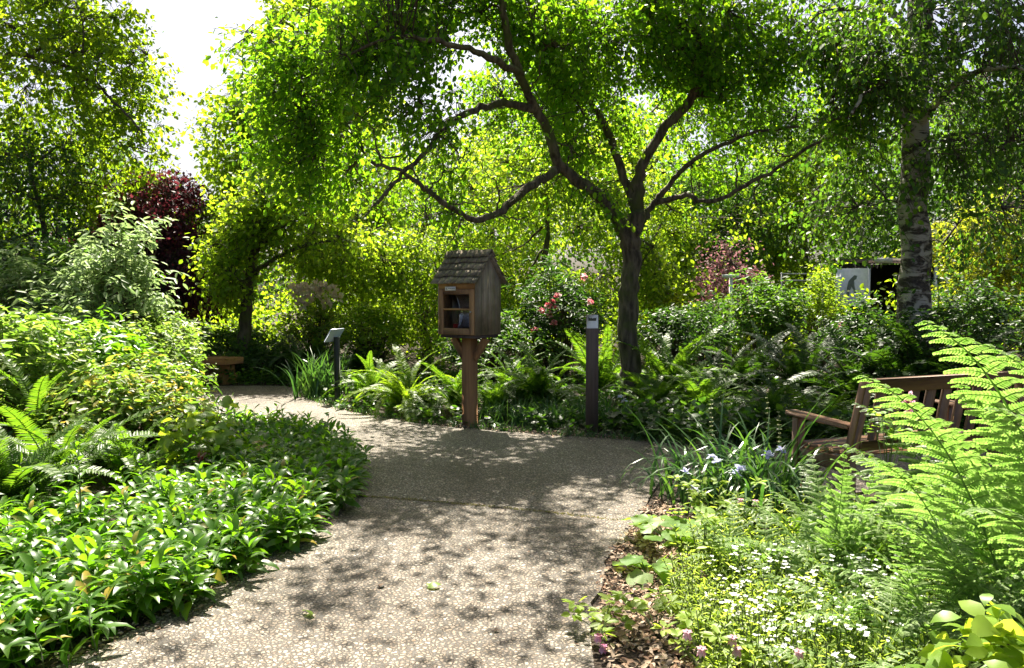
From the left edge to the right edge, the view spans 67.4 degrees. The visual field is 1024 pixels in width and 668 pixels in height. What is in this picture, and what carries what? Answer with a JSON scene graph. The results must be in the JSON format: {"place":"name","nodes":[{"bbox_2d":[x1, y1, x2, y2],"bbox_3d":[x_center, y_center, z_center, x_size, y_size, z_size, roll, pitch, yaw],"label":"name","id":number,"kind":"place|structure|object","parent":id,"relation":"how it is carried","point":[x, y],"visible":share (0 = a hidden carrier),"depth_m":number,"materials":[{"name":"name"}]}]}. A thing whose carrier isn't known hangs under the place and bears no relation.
{"place":"outdoors","nodes":[
{"label":"outdoors","id":0,"kind":"place"},
{"bbox_2d":[0,300,1023,667],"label":"ground","id":1,"kind":"structure","parent":0,"point":[144,618],"depth_m":5.15,"materials":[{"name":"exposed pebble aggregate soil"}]},
{"bbox_2d":[0,290,111,455],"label":"broadleaf shrub","id":2,"kind":"object","parent":1,"relation":"on","point":[9,334],"visible":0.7,"depth_m":6.89,"materials":[{"name":"green plant"}]},
{"bbox_2d":[0,418,124,518],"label":"sword fern","id":3,"kind":"object","parent":1,"relation":"on","point":[41,479],"visible":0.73,"depth_m":5.11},
{"bbox_2d":[0,248,152,349],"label":"layered shrub","id":4,"kind":"object","parent":1,"relation":"on","point":[51,302],"visible":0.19,"depth_m":10.14,"materials":[{"name":"green plant"}]},
{"bbox_2d":[0,354,159,453],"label":"sword fern","id":5,"kind":"object","parent":1,"relation":"on","point":[34,396],"visible":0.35,"depth_m":6.34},
{"bbox_2d":[0,224,173,353],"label":"dark shrub","id":6,"kind":"object","parent":1,"relation":"on","point":[47,246],"visible":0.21,"depth_m":10.81,"materials":[{"name":"green plant"}]},
{"bbox_2d":[0,403,178,504],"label":"sword fern","id":7,"kind":"object","parent":1,"relation":"on","point":[37,435],"visible":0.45,"depth_m":5.49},
{"bbox_2d":[0,0,191,303],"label":"leafy tree","id":8,"kind":"object","parent":1,"relation":"on","point":[94,43],"visible":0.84,"depth_m":13.75,"materials":[{"name":"green plant"}]},
{"bbox_2d":[0,113,204,331],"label":"dark tree","id":9,"kind":"object","parent":1,"relation":"on","point":[31,164],"visible":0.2,"depth_m":13.30,"materials":[{"name":"green plant"}]},
{"bbox_2d":[0,305,222,406],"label":"broadleaf shrub","id":10,"kind":"object","parent":1,"relation":"on","point":[114,347],"visible":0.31,"depth_m":7.78,"materials":[{"name":"green plant"}]},
{"bbox_2d":[15,355,214,468],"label":"azalea shrub","id":11,"kind":"object","parent":1,"relation":"on","point":[111,395],"visible":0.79,"depth_m":6.52,"materials":[{"name":"green plant"}]},
{"bbox_2d":[46,183,189,338],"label":"layered shrub","id":12,"kind":"object","parent":1,"relation":"on","point":[118,263],"visible":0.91,"depth_m":9.68,"materials":[{"name":"green plant"}]},
{"bbox_2d":[58,302,218,381],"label":"azalea shrub","id":13,"kind":"object","parent":1,"relation":"on","point":[182,348],"visible":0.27,"depth_m":9.00,"materials":[{"name":"green plant"}]},
{"bbox_2d":[64,411,230,486],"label":"sword fern","id":14,"kind":"object","parent":1,"relation":"on","point":[124,451],"visible":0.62,"depth_m":5.92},
{"bbox_2d":[50,159,256,329],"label":"purple tree","id":15,"kind":"object","parent":1,"relation":"on","point":[172,198],"visible":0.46,"depth_m":14.97,"materials":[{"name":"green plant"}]},
{"bbox_2d":[86,347,228,446],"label":"azalea shrub","id":16,"kind":"object","parent":1,"relation":"on","point":[192,385],"visible":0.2,"depth_m":7.61,"materials":[{"name":"green plant"}]},
{"bbox_2d":[0,389,333,514],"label":"leafy cover","id":17,"kind":"object","parent":1,"relation":"on","point":[187,459],"visible":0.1,"depth_m":5.85,"materials":[{"name":"green plant"}]},
{"bbox_2d":[127,304,217,373],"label":"azalea shrub","id":18,"kind":"object","parent":1,"relation":"on","point":[159,320],"visible":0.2,"depth_m":10.12,"materials":[{"name":"green plant"}]},
{"bbox_2d":[0,406,375,667],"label":"ground cover","id":19,"kind":"object","parent":1,"relation":"on","point":[243,499],"visible":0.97,"depth_m":4.17,"materials":[{"name":"green plant"}]},
{"bbox_2d":[38,489,362,667],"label":"leaf litter","id":20,"kind":"object","parent":1,"relation":"on","point":[128,628],"visible":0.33,"depth_m":3.40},
{"bbox_2d":[154,396,261,471],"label":"broadleaf plant","id":21,"kind":"object","parent":1,"relation":"on","point":[210,433],"visible":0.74,"depth_m":6.15,"materials":[{"name":"green plant"}]},
{"bbox_2d":[202,356,243,384],"bbox_3d":[-4.887,0.607,12.847,0.660,0.442,0.420,1,3,24],"label":"timber bench","id":22,"kind":"object","parent":1,"relation":"on","point":[224,362],"visible":0.72,"depth_m":12.71,"materials":[{"name":"brown wood"}]},
{"bbox_2d":[186,324,292,367],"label":"green shrub","id":23,"kind":"object","parent":1,"relation":"on","point":[219,347],"visible":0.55,"depth_m":13.87,"materials":[{"name":"green plant"}]},
{"bbox_2d":[179,356,351,385],"bbox_3d":[-5.341,0.621,13.761,5.143,0.400,2.895,0,3,0],"label":"leafy cover","id":24,"kind":"object","parent":1,"relation":"on","point":[271,378],"visible":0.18,"depth_m":12.64,"materials":[{"name":"green plant"}]},
{"bbox_2d":[221,339,309,376],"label":"green shrub","id":25,"kind":"object","parent":1,"relation":"on","point":[281,361],"visible":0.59,"depth_m":13.20,"materials":[{"name":"green plant"}]},
{"bbox_2d":[161,0,406,331],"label":"sunlit tree","id":26,"kind":"object","parent":1,"relation":"on","point":[220,170],"visible":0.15,"depth_m":16.26,"materials":[{"name":"green plant"}]},
{"bbox_2d":[179,149,433,375],"bbox_3d":[-3.438,-1.215,13.389,4.709,4.073,2.552,0,3,0],"label":"spreading tree","id":27,"kind":"object","parent":1,"relation":"on","point":[247,224],"visible":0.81,"depth_m":13.16,"materials":[{"name":"green plant"}]},
{"bbox_2d":[250,316,362,372],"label":"sword fern","id":28,"kind":"object","parent":1,"relation":"on","point":[299,351],"visible":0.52,"depth_m":13.06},
{"bbox_2d":[262,343,354,399],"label":"strappy clump","id":29,"kind":"object","parent":1,"relation":"on","point":[316,375],"visible":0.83,"depth_m":11.04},
{"bbox_2d":[265,279,354,358],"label":"azalea shrub","id":30,"kind":"object","parent":1,"relation":"on","point":[305,289],"visible":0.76,"depth_m":14.65,"materials":[{"name":"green plant"}]},
{"bbox_2d":[323,351,404,403],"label":"sword fern","id":31,"kind":"object","parent":1,"relation":"on","point":[365,380],"visible":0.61,"depth_m":10.54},
{"bbox_2d":[260,95,470,352],"bbox_3d":[-3.519,-2.898,18.544,5.320,6.935,4.501,-2,4,-33],"label":"green tree","id":32,"kind":"object","parent":1,"relation":"on","point":[350,298],"visible":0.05,"depth_m":17.73,"materials":[{"name":"green plant"}]},
{"bbox_2d":[319,293,418,361],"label":"shrub","id":33,"kind":"object","parent":1,"relation":"on","point":[369,339],"visible":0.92,"depth_m":13.33,"materials":[{"name":"green plant"}]},
{"bbox_2d":[324,325,427,376],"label":"sword fern","id":34,"kind":"object","parent":1,"relation":"on","point":[355,360],"visible":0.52,"depth_m":12.82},
{"bbox_2d":[338,344,461,422],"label":"sword fern","id":35,"kind":"object","parent":1,"relation":"on","point":[402,394],"visible":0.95,"depth_m":9.51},
{"bbox_2d":[298,135,533,368],"bbox_3d":[-1.933,-1.666,15.380,4.302,4.911,4.621,-2,3,-31],"label":"lime tree","id":36,"kind":"object","parent":1,"relation":"on","point":[425,314],"visible":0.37,"depth_m":14.46,"materials":[{"name":"green plant"}]},
{"bbox_2d":[413,353,502,410],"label":"sword fern","id":37,"kind":"object","parent":1,"relation":"on","point":[456,386],"visible":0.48,"depth_m":9.75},
{"bbox_2d":[430,249,507,426],"bbox_3d":[-0.479,0.053,8.693,0.636,2.004,0.630,2,4,35],"label":"book box","id":38,"kind":"object","parent":1,"relation":"on","point":[476,278],"visible":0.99,"depth_m":8.57,"materials":[{"name":"brown wood"}]},
{"bbox_2d":[439,289,474,334],"bbox_3d":[-0.619,-0.243,8.477,0.496,0.500,0.041,2,4,35],"label":"door","id":39,"kind":"structure","parent":38,"relation":"in","point":[466,326],"depth_m":8.44,"materials":[{"name":"brown wood"}]},
{"bbox_2d":[423,308,583,381],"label":"green shrub","id":40,"kind":"object","parent":1,"relation":"on","point":[507,340],"visible":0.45,"depth_m":12.30,"materials":[{"name":"green plant"}]},
{"bbox_2d":[400,90,609,342],"bbox_3d":[-0.248,-2.968,20.848,6.465,6.777,5.589,0,3,0],"label":"green tree","id":41,"kind":"object","parent":1,"relation":"on","point":[520,232],"visible":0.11,"depth_m":19.83,"materials":[{"name":"green plant"}]},
{"bbox_2d":[0,60,1020,335],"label":"wood","id":42,"kind":"object","parent":1,"relation":"on","point":[562,264],"visible":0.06,"depth_m":27.59,"materials":[{"name":"green plant"}]},
{"bbox_2d":[2,268,1023,364],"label":"understory","id":43,"kind":"object","parent":1,"relation":"on","point":[278,326],"visible":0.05,"depth_m":17.21,"materials":[{"name":"green plant"}]},
{"bbox_2d":[478,347,567,416],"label":"sword fern","id":44,"kind":"object","parent":1,"relation":"on","point":[528,394],"visible":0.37,"depth_m":9.81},
{"bbox_2d":[292,389,759,446],"bbox_3d":[-0.617,0.960,9.030,6.912,0.138,1.090,2,4,34],"label":"grass fringe","id":45,"kind":"object","parent":1,"relation":"on","point":[361,410],"depth_m":8.26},
{"bbox_2d":[489,341,604,411],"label":"sword fern","id":46,"kind":"object","parent":1,"relation":"on","point":[535,374],"visible":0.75,"depth_m":9.58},
{"bbox_2d":[478,390,616,427],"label":"grass tufts","id":47,"kind":"object","parent":1,"relation":"on","point":[517,418],"visible":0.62,"depth_m":8.85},
{"bbox_2d":[442,115,675,363],"bbox_3d":[0.789,-2.188,16.616,5.560,5.667,4.744,0,3,0],"label":"lime tree","id":48,"kind":"object","parent":1,"relation":"on","point":[509,298],"visible":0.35,"depth_m":15.90,"materials":[{"name":"green plant"}]},
{"bbox_2d":[501,249,618,380],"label":"rhododendron","id":49,"kind":"object","parent":1,"relation":"on","point":[575,301],"visible":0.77,"depth_m":12.91,"materials":[{"name":"green plant"}]},
{"bbox_2d":[202,0,945,405],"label":"shade tree","id":50,"kind":"object","parent":1,"relation":"on","point":[568,54],"visible":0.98,"depth_m":9.12,"materials":[{"name":"green plant"}]},
{"bbox_2d":[586,315,598,432],"bbox_3d":[0.868,0.429,8.313,0.135,1.272,0.140,0,3,6],"label":"marker post","id":51,"kind":"object","parent":1,"relation":"on","point":[592,342],"visible":0.97,"depth_m":8.25,"materials":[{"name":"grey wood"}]},
{"bbox_2d":[561,593,635,654],"bbox_3d":[0.394,1.250,3.361,0.322,0.156,0.318,-2,4,-39],"label":"columbine","id":52,"kind":"object","parent":1,"relation":"on","point":[598,618],"visible":0.98,"depth_m":3.32,"materials":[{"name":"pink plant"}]},
{"bbox_2d":[550,325,652,393],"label":"sword fern","id":53,"kind":"object","parent":1,"relation":"on","point":[605,376],"visible":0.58,"depth_m":10.83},
{"bbox_2d":[273,361,992,445],"bbox_3d":[0.895,0.784,11.212,10.680,0.359,6.550,1,3,14],"label":"heart leaf cover","id":54,"kind":"object","parent":1,"relation":"on","point":[457,406],"visible":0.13,"depth_m":9.44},
{"bbox_2d":[598,365,701,412],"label":"sword fern","id":55,"kind":"object","parent":1,"relation":"on","point":[646,389],"visible":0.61,"depth_m":9.36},
{"bbox_2d":[612,553,690,589],"bbox_3d":[0.738,1.234,4.032,0.402,0.118,0.331,0,3,0],"label":"heuchera","id":56,"kind":"object","parent":1,"relation":"on","point":[639,576],"visible":0.82,"depth_m":3.96,"materials":[{"name":"green plant"}]},
{"bbox_2d":[526,99,779,355],"bbox_3d":[3.517,-2.681,18.308,5.735,6.496,4.963,-2,4,-32],"label":"green tree","id":57,"kind":"object","parent":1,"relation":"on","point":[653,261],"visible":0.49,"depth_m":17.89,"materials":[{"name":"green plant"}]},
{"bbox_2d":[595,496,753,667],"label":"leaf litter","id":58,"kind":"object","parent":1,"relation":"on","point":[656,551],"visible":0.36,"depth_m":3.68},
{"bbox_2d":[609,585,685,635],"bbox_3d":[0.606,1.218,3.353,0.297,0.220,0.363,-2,3,-31],"label":"columbine","id":59,"kind":"object","parent":58,"relation":"on","point":[641,605],"visible":0.95,"depth_m":3.34,"materials":[{"name":"green plant"}]},
{"bbox_2d":[650,610,748,667],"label":"columbine","id":60,"kind":"object","parent":58,"relation":"on","point":[683,616],"visible":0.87,"depth_m":2.92,"materials":[{"name":"green plant"}]},
{"bbox_2d":[598,325,750,407],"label":"sword fern","id":61,"kind":"object","parent":1,"relation":"on","point":[659,367],"visible":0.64,"depth_m":9.98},
{"bbox_2d":[621,506,733,552],"bbox_3d":[1.011,1.151,4.517,0.691,0.218,0.695,0,3,0],"label":"heuchera","id":62,"kind":"object","parent":1,"relation":"on","point":[645,523],"visible":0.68,"depth_m":4.39,"materials":[{"name":"green plant"}]},
{"bbox_2d":[620,430,752,505],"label":"iris clump","id":63,"kind":"object","parent":1,"relation":"on","point":[665,484],"visible":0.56,"depth_m":5.67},
{"bbox_2d":[637,290,739,371],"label":"green shrub","id":64,"kind":"object","parent":1,"relation":"on","point":[673,319],"visible":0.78,"depth_m":12.81,"materials":[{"name":"green plant"}]},
{"bbox_2d":[652,362,756,412],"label":"sword fern","id":65,"kind":"object","parent":1,"relation":"on","point":[697,390],"visible":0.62,"depth_m":9.02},
{"bbox_2d":[680,295,747,371],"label":"green shrub","id":66,"kind":"object","parent":1,"relation":"on","point":[726,313],"visible":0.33,"depth_m":14.88,"materials":[{"name":"green plant"}]},
{"bbox_2d":[685,337,780,397],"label":"sword fern","id":67,"kind":"object","parent":1,"relation":"on","point":[740,367],"visible":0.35,"depth_m":10.21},
{"bbox_2d":[687,231,783,362],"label":"purple maple","id":68,"kind":"object","parent":1,"relation":"on","point":[720,279],"visible":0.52,"depth_m":16.51,"materials":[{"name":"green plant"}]},
{"bbox_2d":[621,394,866,447],"bbox_3d":[2.419,0.890,7.940,2.550,0.433,1.402,0,3,0],"label":"heart leaf cover","id":69,"kind":"object","parent":1,"relation":"on","point":[676,415],"visible":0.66,"depth_m":7.76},
{"bbox_2d":[619,393,868,518],"bbox_3d":[1.533,0.848,5.363,1.714,0.832,1.394,2,3,31],"label":"iris clump","id":70,"kind":"object","parent":1,"relation":"on","point":[715,470],"visible":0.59,"depth_m":5.32,"materials":[{"name":"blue plant"}]},
{"bbox_2d":[693,320,794,394],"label":"sword fern","id":71,"kind":"object","parent":1,"relation":"on","point":[759,361],"visible":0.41,"depth_m":11.67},
{"bbox_2d":[640,86,849,349],"bbox_3d":[5.479,-3.139,20.711,5.580,7.134,4.786,-2,4,-34],"label":"green tree","id":72,"kind":"object","parent":1,"relation":"on","point":[739,195],"visible":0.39,"depth_m":19.91,"materials":[{"name":"green plant"}]},
{"bbox_2d":[677,494,818,588],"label":"lady fern","id":73,"kind":"object","parent":1,"relation":"on","point":[725,543],"visible":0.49,"depth_m":3.85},
{"bbox_2d":[708,268,811,372],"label":"green shrub","id":74,"kind":"object","parent":1,"relation":"on","point":[778,319],"visible":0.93,"depth_m":13.36,"materials":[{"name":"green plant"}]},
{"bbox_2d":[712,367,838,430],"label":"sword fern","id":75,"kind":"object","parent":1,"relation":"on","point":[773,397],"visible":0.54,"depth_m":8.40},
{"bbox_2d":[714,498,843,585],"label":"lady fern","id":76,"kind":"object","parent":1,"relation":"on","point":[738,539],"visible":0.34,"depth_m":3.82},
{"bbox_2d":[663,402,895,528],"bbox_3d":[1.874,0.843,5.076,1.678,0.839,1.681,0,3,0],"label":"iris clump","id":77,"kind":"object","parent":1,"relation":"on","point":[768,455],"visible":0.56,"depth_m":5.13,"materials":[{"name":"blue plant"}]},
{"bbox_2d":[726,323,877,403],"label":"sword fern","id":78,"kind":"object","parent":1,"relation":"on","point":[794,369],"visible":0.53,"depth_m":10.70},
{"bbox_2d":[712,100,892,344],"bbox_3d":[8.081,-3.088,21.488,4.278,6.929,5.366,-3,4,-41],"label":"green tree","id":79,"kind":"object","parent":1,"relation":"on","point":[775,271],"visible":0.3,"depth_m":21.06,"materials":[{"name":"green plant"}]},
{"bbox_2d":[735,544,876,639],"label":"lady fern","id":80,"kind":"object","parent":1,"relation":"on","point":[773,572],"visible":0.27,"depth_m":3.45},
{"bbox_2d":[715,462,902,552],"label":"lady fern","id":81,"kind":"object","parent":1,"relation":"on","point":[779,518],"visible":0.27,"depth_m":4.29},
{"bbox_2d":[794,264,852,365],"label":"yellow shrub","id":82,"kind":"object","parent":1,"relation":"on","point":[814,308],"visible":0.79,"depth_m":15.79,"materials":[{"name":"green plant"}]},
{"bbox_2d":[771,379,887,438],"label":"lady fern","id":83,"kind":"object","parent":1,"relation":"on","point":[841,407],"visible":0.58,"depth_m":7.97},
{"bbox_2d":[728,454,946,591],"bbox_3d":[1.562,0.917,3.695,1.010,0.785,0.501,2,4,38],"label":"lady fern","id":84,"kind":"object","parent":1,"relation":"on","point":[837,525],"visible":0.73,"depth_m":3.59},
{"bbox_2d":[658,510,1023,667],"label":"woodruff carpet","id":85,"kind":"object","parent":1,"relation":"on","point":[693,584],"visible":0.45,"depth_m":3.16,"materials":[{"name":"green plant"}]},
{"bbox_2d":[703,541,1007,667],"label":"white flowers","id":86,"kind":"object","parent":85,"relation":"on","point":[784,644],"visible":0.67,"depth_m":2.98,"materials":[{"name":"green plant"}]},
{"bbox_2d":[800,290,896,364],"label":"green shrub","id":87,"kind":"object","parent":1,"relation":"on","point":[861,328],"visible":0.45,"depth_m":12.79,"materials":[{"name":"green plant"}]},
{"bbox_2d":[776,320,925,411],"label":"sword fern","id":88,"kind":"object","parent":1,"relation":"on","point":[842,362],"visible":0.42,"depth_m":9.65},
{"bbox_2d":[685,484,1023,611],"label":"leafy cover","id":89,"kind":"object","parent":1,"relation":"on","point":[793,515],"visible":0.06,"depth_m":4.73,"materials":[{"name":"green plant"}]},
{"bbox_2d":[748,491,962,608],"bbox_3d":[1.633,1.056,3.676,0.954,0.510,0.925,2,4,33],"label":"lady fern","id":90,"kind":"object","parent":1,"relation":"on","point":[881,549],"visible":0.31,"depth_m":3.61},
{"bbox_2d":[695,0,1023,409],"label":"birch tree","id":91,"kind":"object","parent":1,"relation":"on","point":[997,59],"visible":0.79,"depth_m":8.92,"materials":[{"name":"green plant"}]},
{"bbox_2d":[787,524,931,652],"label":"lady fern","id":92,"kind":"object","parent":1,"relation":"on","point":[854,582],"visible":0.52,"depth_m":3.15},
{"bbox_2d":[749,575,983,667],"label":"lady fern","id":93,"kind":"object","parent":1,"relation":"on","point":[905,629],"visible":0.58,"depth_m":2.87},
{"bbox_2d":[833,258,940,351],"bbox_3d":[9.054,-0.724,19.316,2.341,2.424,2.044,0,3,0],"label":"kiosk","id":94,"kind":"object","parent":1,"relation":"on","point":[854,276],"visible":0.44,"depth_m":18.68,"materials":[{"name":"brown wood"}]},
{"bbox_2d":[867,391,915,478],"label":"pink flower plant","id":95,"kind":"object","parent":1,"relation":"on","point":[889,432],"visible":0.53,"depth_m":4.20,"materials":[{"name":"green plant"}]},
{"bbox_2d":[782,583,1023,667],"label":"lady fern","id":96,"kind":"object","parent":1,"relation":"on","point":[877,624],"visible":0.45,"depth_m":2.83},
{"bbox_2d":[785,370,1023,502],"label":"garden bench","id":97,"kind":"object","parent":1,"relation":"on","point":[948,410],"visible":0.45,"depth_m":5.20,"materials":[{"name":"brown wood"}]},
{"bbox_2d":[805,454,1004,568],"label":"lady fern","id":98,"kind":"object","parent":1,"relation":"on","point":[883,498],"visible":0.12,"depth_m":3.98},
{"bbox_2d":[805,306,1021,420],"bbox_3d":[4.762,0.470,9.074,2.478,1.626,2.245,1,3,22],"label":"sword fern","id":99,"kind":"object","parent":1,"relation":"on","point":[888,367],"visible":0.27,"depth_m":8.69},
{"bbox_2d":[804,535,1023,654],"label":"lady fern","id":100,"kind":"object","parent":1,"relation":"on","point":[919,591],"visible":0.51,"depth_m":2.99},
{"bbox_2d":[812,97,1015,295],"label":"green tree","id":101,"kind":"object","parent":1,"relation":"on","point":[878,222],"visible":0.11,"depth_m":24.08,"materials":[{"name":"green plant"}]},
{"bbox_2d":[836,277,1006,416],"bbox_3d":[5.014,0.178,9.097,1.707,1.708,1.676,0,3,0],"label":"dark shrub","id":102,"kind":"object","parent":1,"relation":"on","point":[923,342],"visible":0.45,"depth_m":8.89,"materials":[{"name":"green plant"}]},
{"bbox_2d":[822,444,1021,586],"bbox_3d":[1.868,0.913,3.514,1.034,0.812,1.069,2,4,33],"label":"lady fern","id":103,"kind":"object","parent":1,"relation":"on","point":[879,529],"visible":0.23,"depth_m":3.59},
{"bbox_2d":[832,403,1021,560],"bbox_3d":[2.482,0.863,4.170,1.225,0.845,1.367,0,3,0],"label":"lady fern","id":104,"kind":"object","parent":1,"relation":"on","point":[912,455],"visible":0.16,"depth_m":4.25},
{"bbox_2d":[848,321,1023,643],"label":"lady fern","id":105,"kind":"object","parent":1,"relation":"on","point":[1007,439],"visible":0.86,"depth_m":3.11,"materials":[{"name":"plant"}]},
{"bbox_2d":[884,183,1023,336],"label":"golden tree","id":106,"kind":"object","parent":1,"relation":"on","point":[1002,278],"visible":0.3,"depth_m":15.35,"materials":[{"name":"green plant"}]},
{"bbox_2d":[885,508,1023,647],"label":"lady fern","id":107,"kind":"object","parent":1,"relation":"on","point":[961,555],"visible":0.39,"depth_m":2.96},
{"bbox_2d":[893,58,1023,352],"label":"green tree","id":108,"kind":"object","parent":1,"relation":"on","point":[942,208],"visible":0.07,"depth_m":19.50,"materials":[{"name":"green plant"}]},
{"bbox_2d":[893,593,1023,667],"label":"broadleaf shrub","id":109,"kind":"object","parent":1,"relation":"on","point":[998,625],"visible":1,"depth_m":2.33,"materials":[{"name":"green plant"}]},
{"bbox_2d":[894,270,1023,368],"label":"green shrub","id":110,"kind":"object","parent":1,"relation":"on","point":[1008,339],"visible":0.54,"depth_m":12.14,"materials":[{"name":"green plant"}]},
{"bbox_2d":[0,0,1023,299],"label":"sky","id":111,"kind":"structure","parent":0,"point":[186,25],"materials":[{"name":"white"}]},
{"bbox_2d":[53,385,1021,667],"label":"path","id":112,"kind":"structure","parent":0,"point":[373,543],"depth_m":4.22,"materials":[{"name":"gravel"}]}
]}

